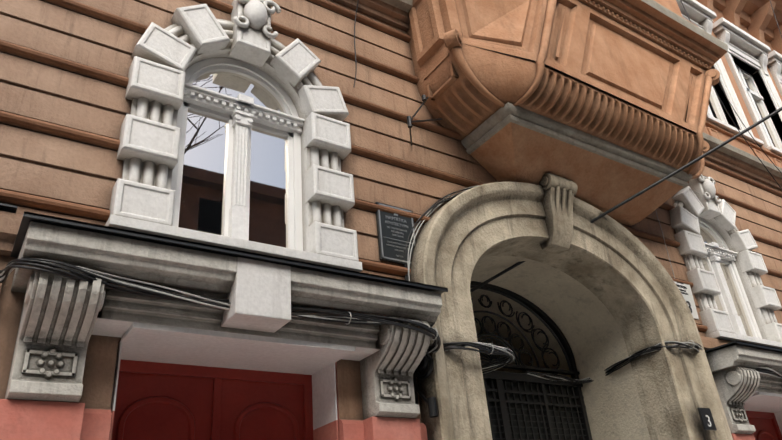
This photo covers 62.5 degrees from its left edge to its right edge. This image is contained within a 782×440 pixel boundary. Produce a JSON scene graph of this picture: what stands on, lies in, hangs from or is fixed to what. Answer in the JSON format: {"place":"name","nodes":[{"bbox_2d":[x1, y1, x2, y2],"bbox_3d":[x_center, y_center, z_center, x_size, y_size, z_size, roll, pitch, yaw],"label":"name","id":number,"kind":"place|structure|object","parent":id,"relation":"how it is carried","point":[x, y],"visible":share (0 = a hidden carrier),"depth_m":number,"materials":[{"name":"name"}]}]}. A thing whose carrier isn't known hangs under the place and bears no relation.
{"place":"outdoors","nodes":[
{"label":"outdoors","id":0,"kind":"place"},
{"bbox_2d":[424,53,458,100],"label":"panel molding","id":1,"kind":"structure","parent":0,"point":[454,77],"depth_m":5.92,"materials":[{"name":"brown paint"}]},
{"bbox_2d":[417,44,699,174],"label":"fluted molding","id":2,"kind":"structure","parent":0,"point":[462,106],"depth_m":6.03,"materials":[{"name":"brown stone"}]},
{"bbox_2d":[461,102,692,190],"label":"molding","id":3,"kind":"structure","parent":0,"point":[491,126],"depth_m":6.15,"materials":[{"name":"paint"}]},
{"label":"ground","id":4,"kind":"structure","parent":0,"visible":0},
{"bbox_2d":[0,0,781,439],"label":"facade wall","id":5,"kind":"structure","parent":4,"relation":"on","point":[64,80],"depth_m":4.92,"materials":[{"name":"paint"}]},
{"bbox_2d":[0,203,17,212],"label":"sill flashing","id":6,"kind":"object","parent":5,"relation":"on","point":[9,208],"visible":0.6,"depth_m":3.52,"materials":[{"name":"grey metal"}]},
{"bbox_2d":[0,399,421,439],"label":"door piers","id":7,"kind":"structure","parent":5,"relation":"attached to","point":[33,420],"depth_m":3.16,"materials":[{"name":"pink paint"}]},
{"bbox_2d":[109,411,337,439],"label":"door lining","id":8,"kind":"object","parent":7,"relation":"attached to","point":[328,431],"depth_m":4.21,"materials":[{"name":"paint"}]},
{"bbox_2d":[91,318,379,429],"bbox_3d":[-0.961,0.999,3.948,1.780,0.412,0.618,13,-33,-31],"label":"door lining","id":9,"kind":"object","parent":7,"relation":"attached to","point":[146,342],"depth_m":3.98,"materials":[{"name":"white paint"}]},
{"bbox_2d":[111,359,312,439],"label":"door leaves","id":10,"kind":"object","parent":9,"relation":"in","point":[161,401],"visible":0.79,"depth_m":4.11,"materials":[{"name":"red wood"}]},
{"bbox_2d":[5,267,430,419],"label":"corbels","id":11,"kind":"object","parent":5,"relation":"attached to","point":[59,315],"depth_m":3.27,"materials":[{"name":"grey stone"}]},
{"bbox_2d":[11,221,441,348],"bbox_3d":[-0.835,0.524,3.926,2.550,0.385,0.500,13,-33,-31],"label":"door canopy","id":12,"kind":"object","parent":5,"relation":"attached to","point":[202,273],"visible":0.65,"depth_m":3.61,"materials":[{"name":"grey stone"}]},
{"bbox_2d":[10,211,447,292],"bbox_3d":[-0.847,0.348,4.013,2.620,0.027,0.555,13,-33,-31],"label":"ledge flashing","id":13,"kind":"object","parent":12,"relation":"on","point":[27,217],"depth_m":3.58,"materials":[{"name":"black metal"}]},
{"bbox_2d":[221,257,290,332],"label":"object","id":14,"kind":"structure","parent":12,"relation":"attached to","point":[259,296],"depth_m":3.72,"materials":[{"name":"white stone"}]},
{"bbox_2d":[122,19,343,250],"bbox_3d":[-1.117,-0.634,4.823,1.600,2.070,0.234,13,-33,-31],"label":"window surround","id":15,"kind":"object","parent":5,"relation":"attached to","point":[136,169],"visible":0.15,"depth_m":4.80,"materials":[{"name":"white stone"}]},
{"bbox_2d":[105,0,362,271],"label":"window blocks","id":16,"kind":"structure","parent":15,"relation":"attached to","point":[137,206],"depth_m":4.59,"materials":[{"name":"white stone"}]},
{"bbox_2d":[233,0,280,38],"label":"cartouche ornament","id":17,"kind":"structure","parent":16,"relation":"attached to","point":[255,16],"depth_m":5.09,"materials":[{"name":"white stone"}]},
{"bbox_2d":[171,58,302,250],"bbox_3d":[-1.136,-0.486,4.798,1.000,1.748,0.080,13,-33,-31],"label":"window frame","id":18,"kind":"object","parent":15,"relation":"in","point":[271,85],"visible":0.44,"depth_m":4.86,"materials":[{"name":"white wood"}]},
{"bbox_2d":[178,71,287,247],"bbox_3d":[-1.142,-0.487,4.808,0.900,1.640,0.001,13,-33,-31],"label":"window glass","id":19,"kind":"object","parent":18,"relation":"in","point":[202,193],"depth_m":4.73,"materials":[{"name":"clear glass"}]},
{"bbox_2d":[183,82,304,239],"bbox_3d":[-1.093,-0.325,4.667,1.000,1.335,0.175,13,-33,-31],"label":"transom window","id":20,"kind":"structure","parent":18,"relation":"attached to","point":[245,112],"depth_m":4.78,"materials":[{"name":"white stone"}]},
{"bbox_2d":[353,0,358,87],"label":"loose wire","id":21,"kind":"object","parent":5,"relation":"attached to","point":[354,45],"visible":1,"depth_m":5.86,"materials":[{"name":"black"}]},
{"bbox_2d":[375,202,415,264],"bbox_3d":[0.046,0.117,5.178,0.360,0.510,0.025,13,-33,-31],"label":"heritage plaque","id":22,"kind":"object","parent":5,"relation":"attached to","point":[389,251],"visible":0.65,"depth_m":5.13,"materials":[{"name":"grey metal"}]},
{"bbox_2d":[378,203,414,262],"bbox_3d":[0.053,0.111,5.168,0.336,0.486,0.005,13,-33,-31],"label":"plaque frame","id":23,"kind":"object","parent":22,"relation":"attached to","point":[391,238],"visible":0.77,"depth_m":5.12,"materials":[{"name":"grey metal"}]},
{"bbox_2d":[386,216,406,222],"bbox_3d":[0.043,-0.007,5.233,0.202,0.030,0.004,13,-33,-31],"label":"plaque lettering","id":24,"kind":"object","parent":22,"relation":"attached to","point":[396,219],"visible":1,"depth_m":5.23,"materials":[{"name":"silver metal"}]},
{"bbox_2d":[407,95,441,144],"bbox_3d":[0.227,-0.982,5.820,0.231,0.955,0.890,-17,-30,21],"label":"wire bracket","id":25,"kind":"object","parent":5,"relation":"attached to","point":[409,118],"visible":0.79,"depth_m":5.55,"materials":[{"name":"black metal"}]},
{"bbox_2d":[413,316,437,417],"bbox_3d":[0.245,0.951,4.576,0.059,0.875,0.380,13,-33,-31],"label":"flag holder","id":26,"kind":"object","parent":5,"relation":"attached to","point":[432,405],"visible":0.35,"depth_m":4.51,"materials":[{"name":"black metal"}]},
{"bbox_2d":[407,0,705,133],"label":"bay panel band","id":27,"kind":"object","parent":5,"relation":"attached to","point":[593,47],"visible":0.83,"depth_m":6.40,"materials":[{"name":"brown paint"}]},
{"bbox_2d":[444,0,719,178],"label":"bay ridges","id":28,"kind":"object","parent":27,"relation":"attached to","point":[453,40],"visible":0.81,"depth_m":5.88,"materials":[{"name":"brown paint"}]},
{"bbox_2d":[409,182,732,439],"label":"arch surround","id":29,"kind":"object","parent":5,"relation":"attached to","point":[618,270],"visible":0.92,"depth_m":6.13,"materials":[{"name":"beige stone"}]},
{"bbox_2d":[0,266,504,366],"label":"cable","id":30,"kind":"object","parent":29,"relation":"on","point":[6,268],"visible":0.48,"depth_m":4.11,"materials":[{"name":"black rubber"}]},
{"bbox_2d":[1,265,507,361],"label":"cable","id":31,"kind":"object","parent":29,"relation":"on","point":[335,313],"visible":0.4,"depth_m":4.06,"materials":[{"name":"black rubber"}]},
{"bbox_2d":[0,258,509,370],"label":"cable","id":32,"kind":"object","parent":29,"relation":"on","point":[4,274],"visible":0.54,"depth_m":3.53,"materials":[{"name":"black rubber"}]},
{"bbox_2d":[0,258,511,369],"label":"cable","id":33,"kind":"object","parent":29,"relation":"on","point":[103,278],"visible":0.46,"depth_m":3.42,"materials":[{"name":"black rubber"}]},
{"bbox_2d":[0,262,512,373],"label":"cable","id":34,"kind":"object","parent":29,"relation":"on","point":[115,276],"visible":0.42,"depth_m":3.55,"materials":[{"name":"grey rubber"}]},
{"bbox_2d":[0,262,513,372],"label":"cable","id":35,"kind":"object","parent":29,"relation":"attached to","point":[6,275],"visible":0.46,"depth_m":3.93,"materials":[{"name":"black rubber"}]},
{"bbox_2d":[0,261,514,369],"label":"cable","id":36,"kind":"object","parent":29,"relation":"on","point":[2,273],"visible":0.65,"depth_m":4.10,"materials":[{"name":"grey rubber"}]},
{"bbox_2d":[3,259,512,367],"bbox_3d":[-1.613,0.406,3.476,6.848,0.222,1.182,20,-37,-39],"label":"cable","id":37,"kind":"object","parent":29,"relation":"attached to","point":[86,276],"visible":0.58,"depth_m":3.41,"materials":[{"name":"black rubber"}]},
{"bbox_2d":[96,277,694,354],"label":"cable ties","id":38,"kind":"object","parent":37,"relation":"on","point":[437,332],"visible":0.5,"depth_m":4.39,"materials":[{"name":"grey plastic"}]},
{"bbox_2d":[12,262,509,366],"bbox_3d":[-1.619,0.406,3.469,6.824,0.215,1.187,20,-37,-39],"label":"cable","id":39,"kind":"object","parent":29,"relation":"on","point":[126,291],"visible":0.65,"depth_m":4.08,"materials":[{"name":"black rubber"}]},
{"bbox_2d":[82,269,509,371],"bbox_3d":[-1.632,0.388,3.482,6.859,0.251,1.188,20,-37,-39],"label":"cable","id":40,"kind":"object","parent":29,"relation":"attached to","point":[214,306],"visible":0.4,"depth_m":3.60,"materials":[{"name":"grey rubber"}]},
{"bbox_2d":[405,198,452,280],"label":"cable","id":41,"kind":"object","parent":29,"relation":"attached to","point":[415,224],"visible":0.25,"depth_m":5.30,"materials":[{"name":"black rubber"}]},
{"bbox_2d":[404,196,455,279],"bbox_3d":[0.845,0.338,5.617,1.800,1.851,0.178,10,-32,-26],"label":"cable","id":42,"kind":"object","parent":29,"relation":"attached to","point":[423,214],"visible":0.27,"depth_m":5.51,"materials":[{"name":"black rubber"}]},
{"bbox_2d":[409,189,467,271],"bbox_3d":[0.842,0.339,5.603,1.772,1.813,0.143,10,-32,-27],"label":"cable","id":43,"kind":"object","parent":29,"relation":"attached to","point":[420,226],"visible":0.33,"depth_m":5.29,"materials":[{"name":"grey"}]},
{"bbox_2d":[407,187,472,280],"bbox_3d":[0.848,0.339,5.619,1.805,1.790,0.173,10,-32,-27],"label":"cable","id":44,"kind":"object","parent":29,"relation":"attached to","point":[430,207],"visible":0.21,"depth_m":5.62,"materials":[{"name":"black rubber"}]},
{"bbox_2d":[407,185,478,280],"bbox_3d":[0.856,0.339,5.614,1.798,1.776,0.145,11,-32,-27],"label":"cable","id":45,"kind":"object","parent":29,"relation":"attached to","point":[414,231],"visible":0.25,"depth_m":5.22,"materials":[{"name":"grey rubber"}]},
{"bbox_2d":[539,173,577,253],"bbox_3d":[1.608,-0.068,6.252,0.400,0.685,0.355,13,-33,-31],"label":"keystone","id":46,"kind":"object","parent":29,"relation":"attached to","point":[558,198],"visible":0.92,"depth_m":6.17,"materials":[{"name":"beige stone"}]},
{"bbox_2d":[527,345,775,382],"bbox_3d":[4.456,1.804,7.440,6.188,0.326,1.116,7,-30,-21],"label":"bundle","id":47,"kind":"object","parent":29,"relation":"on","point":[634,354],"visible":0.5,"depth_m":6.65,"materials":[{"name":"black rubber"}]},
{"bbox_2d":[537,346,773,383],"bbox_3d":[4.458,1.808,7.439,6.226,0.336,1.108,7,-30,-21],"label":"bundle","id":48,"kind":"object","parent":47,"relation":"on","point":[615,367],"visible":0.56,"depth_m":6.80,"materials":[{"name":"black rubber"}]},
{"bbox_2d":[697,408,716,430],"bbox_3d":[2.956,1.862,6.030,0.180,0.200,0.018,13,-33,-31],"label":"house number plate","id":49,"kind":"object","parent":29,"relation":"attached to","point":[703,412],"visible":1,"depth_m":6.02,"materials":[{"name":"black metal"}]},
{"bbox_2d":[470,122,682,225],"bbox_3d":[2.010,-0.376,6.593,2.600,0.280,0.575,13,-33,-31],"label":"bay underside","id":50,"kind":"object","parent":5,"relation":"attached to","point":[511,152],"depth_m":6.35,"materials":[{"name":"brown paint"}]},
{"bbox_2d":[470,107,781,291],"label":"street cable","id":51,"kind":"object","parent":5,"relation":"attached to","point":[646,189],"visible":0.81,"depth_m":6.59,"materials":[{"name":"black plastic"}]},
{"bbox_2d":[578,0,727,70],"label":"cornice","id":52,"kind":"structure","parent":5,"relation":"attached to","point":[665,21],"depth_m":7.51,"materials":[{"name":"stone"}]},
{"bbox_2d":[587,0,710,68],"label":"dentil molding","id":53,"kind":"structure","parent":52,"relation":"attached to","point":[647,32],"depth_m":7.35,"materials":[{"name":"brown stone"}]},
{"bbox_2d":[524,343,781,381],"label":"cable","id":54,"kind":"object","parent":5,"relation":"on","point":[623,364],"visible":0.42,"depth_m":6.72,"materials":[{"name":"black rubber"}]},
{"bbox_2d":[525,345,780,382],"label":"cable","id":55,"kind":"object","parent":5,"relation":"on","point":[589,380],"visible":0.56,"depth_m":6.74,"materials":[{"name":"black rubber"}]},
{"bbox_2d":[527,342,781,381],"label":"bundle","id":56,"kind":"object","parent":5,"relation":"attached to","point":[653,351],"visible":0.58,"depth_m":6.63,"materials":[{"name":"grey rubber"}]},
{"bbox_2d":[526,343,781,382],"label":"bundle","id":57,"kind":"object","parent":56,"relation":"on","point":[631,357],"visible":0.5,"depth_m":6.64,"materials":[{"name":"black rubber"}]},
{"bbox_2d":[525,342,781,380],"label":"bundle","id":58,"kind":"object","parent":57,"relation":"on","point":[639,355],"visible":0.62,"depth_m":6.59,"materials":[{"name":"black rubber"}]},
{"bbox_2d":[524,341,780,379],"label":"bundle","id":59,"kind":"object","parent":58,"relation":"on","point":[698,351],"visible":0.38,"depth_m":6.48,"materials":[{"name":"grey rubber"}]},
{"bbox_2d":[528,346,781,380],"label":"cable","id":60,"kind":"object","parent":5,"relation":"attached to","point":[606,370],"visible":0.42,"depth_m":6.81,"materials":[{"name":"grey rubber"}]},
{"bbox_2d":[656,212,674,277],"bbox_3d":[3.338,-0.267,7.713,0.560,2.102,0.040,-1,-28,-9],"label":"loose wire","id":61,"kind":"object","parent":5,"relation":"attached to","point":[665,245],"visible":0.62,"depth_m":7.38,"materials":[{"name":"grey"}]},
{"bbox_2d":[581,346,771,382],"bbox_3d":[4.461,1.810,7.435,6.190,0.341,1.111,6,-30,-21],"label":"cable","id":62,"kind":"object","parent":5,"relation":"attached to","point":[697,346],"visible":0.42,"depth_m":6.59,"materials":[{"name":"black rubber"}]},
{"bbox_2d":[674,281,698,318],"bbox_3d":[3.248,0.873,7.158,0.380,0.430,0.035,13,-33,-31],"label":"address sign","id":63,"kind":"object","parent":5,"relation":"attached to","point":[689,297],"visible":0.29,"depth_m":7.20,"materials":[{"name":"white metal"}]},
{"bbox_2d":[669,176,781,348],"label":"window blocks","id":64,"kind":"structure","parent":5,"relation":"attached to","point":[717,323],"depth_m":7.86,"materials":[{"name":"white stone"}]},
{"bbox_2d":[698,174,720,203],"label":"cartouche ornament","id":65,"kind":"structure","parent":64,"relation":"attached to","point":[708,183],"depth_m":8.31,"materials":[{"name":"white stone"}]},
{"bbox_2d":[674,194,777,339],"bbox_3d":[4.082,0.598,8.046,1.600,2.070,0.234,13,-33,-31],"label":"window surround","id":66,"kind":"object","parent":5,"relation":"attached to","point":[764,315],"visible":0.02,"depth_m":8.03,"materials":[{"name":"white stone"}]},
{"bbox_2d":[704,242,746,335],"bbox_3d":[4.106,0.907,7.890,1.000,1.335,0.175,13,-33,-31],"label":"window frame","id":67,"kind":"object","parent":66,"relation":"attached to","point":[716,253],"depth_m":7.97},
{"bbox_2d":[697,217,761,338],"bbox_3d":[4.063,0.747,8.021,1.000,1.748,0.080,13,-33,-31],"label":"window frame","id":68,"kind":"object","parent":66,"relation":"in","point":[718,238],"visible":0.29,"depth_m":8.19,"materials":[{"name":"white paint"}]},
{"bbox_2d":[699,226,752,336],"bbox_3d":[4.057,0.746,8.031,0.900,1.640,0.001,13,-33,-31],"label":"window glass","id":69,"kind":"object","parent":68,"relation":"in","point":[707,237],"depth_m":8.11,"materials":[{"name":"glass"}]},
{"bbox_2d":[676,0,781,155],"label":"window surrounds","id":70,"kind":"object","parent":5,"relation":"attached to","point":[747,49],"visible":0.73,"depth_m":11.71,"materials":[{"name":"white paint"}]},
{"bbox_2d":[712,366,759,433],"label":"door consoles","id":71,"kind":"object","parent":5,"relation":"attached to","point":[736,386],"depth_m":6.43,"materials":[{"name":"grey stone"}]},
{"bbox_2d":[697,0,781,54],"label":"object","id":72,"kind":"object","parent":5,"relation":"attached to","point":[760,18],"visible":0.64,"depth_m":12.90,"materials":[{"name":"brown paint"}]},
{"bbox_2d":[703,127,781,167],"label":"pedestal panels","id":73,"kind":"object","parent":5,"relation":"attached to","point":[714,133],"visible":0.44,"depth_m":10.16,"materials":[{"name":"orange paint"}]},
{"bbox_2d":[731,433,754,439],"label":"door piers","id":74,"kind":"structure","parent":5,"relation":"attached to","point":[743,437],"depth_m":6.36,"materials":[{"name":"pink paint"}]},
{"bbox_2d":[744,391,781,433],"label":"door lining","id":75,"kind":"object","parent":74,"relation":"attached to","point":[758,401],"depth_m":7.21,"materials":[{"name":"white paint"}]},
{"bbox_2d":[745,410,781,439],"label":"door leaves","id":76,"kind":"object","parent":75,"relation":"in","point":[765,424],"visible":0.44,"depth_m":7.59,"materials":[{"name":"red wood"}]},
{"bbox_2d":[706,345,781,393],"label":"door canopy","id":77,"kind":"object","parent":5,"relation":"attached to","point":[733,356],"visible":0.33,"depth_m":6.57,"materials":[{"name":"grey stone"}]},
{"bbox_2d":[705,340,781,352],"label":"ledge flashing","id":78,"kind":"object","parent":77,"relation":"on","point":[752,345],"depth_m":6.55,"materials":[{"name":"black metal"}]},
{"bbox_2d":[707,65,781,149],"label":"window frames","id":79,"kind":"structure","parent":5,"relation":"attached to","point":[755,94],"depth_m":11.79,"materials":[{"name":"white plastic"}]},
{"bbox_2d":[709,75,779,148],"bbox_3d":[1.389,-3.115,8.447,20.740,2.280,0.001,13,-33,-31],"label":"curtain","id":80,"kind":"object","parent":5,"relation":"attached to","point":[713,108],"depth_m":11.73,"materials":[{"name":"white fabric"}]},
{"bbox_2d":[713,0,781,41],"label":"corbels","id":81,"kind":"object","parent":5,"relation":"attached to","point":[750,7],"depth_m":13.09,"materials":[{"name":"stone"}]},
{"bbox_2d":[681,1,781,173],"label":"thin wire","id":82,"kind":"object","parent":81,"relation":"hanging from","point":[734,110],"visible":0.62,"depth_m":9.52,"materials":[{"name":"black"}]},
{"bbox_2d":[713,86,781,188],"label":"thin wire","id":83,"kind":"object","parent":81,"relation":"attached to","point":[744,138],"visible":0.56,"depth_m":9.33,"materials":[{"name":"black"}]},
{"bbox_2d":[470,281,592,439],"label":"iron gate","id":84,"kind":"structure","parent":4,"relation":"on","point":[498,378],"depth_m":6.76,"materials":[{"name":"black metal"}]},
{"bbox_2d":[486,380,584,439],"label":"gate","id":85,"kind":"structure","parent":84,"relation":"attached to","point":[493,416],"depth_m":6.61,"materials":[{"name":"black metal"}]},
{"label":"passage paving","id":86,"kind":"object","parent":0,"visible":0},
{"bbox_2d":[470,256,649,439],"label":"archway","id":87,"kind":"object","parent":86,"relation":"on","point":[579,314],"visible":0.19,"depth_m":6.95,"materials":[{"name":"paint"}]}
]}

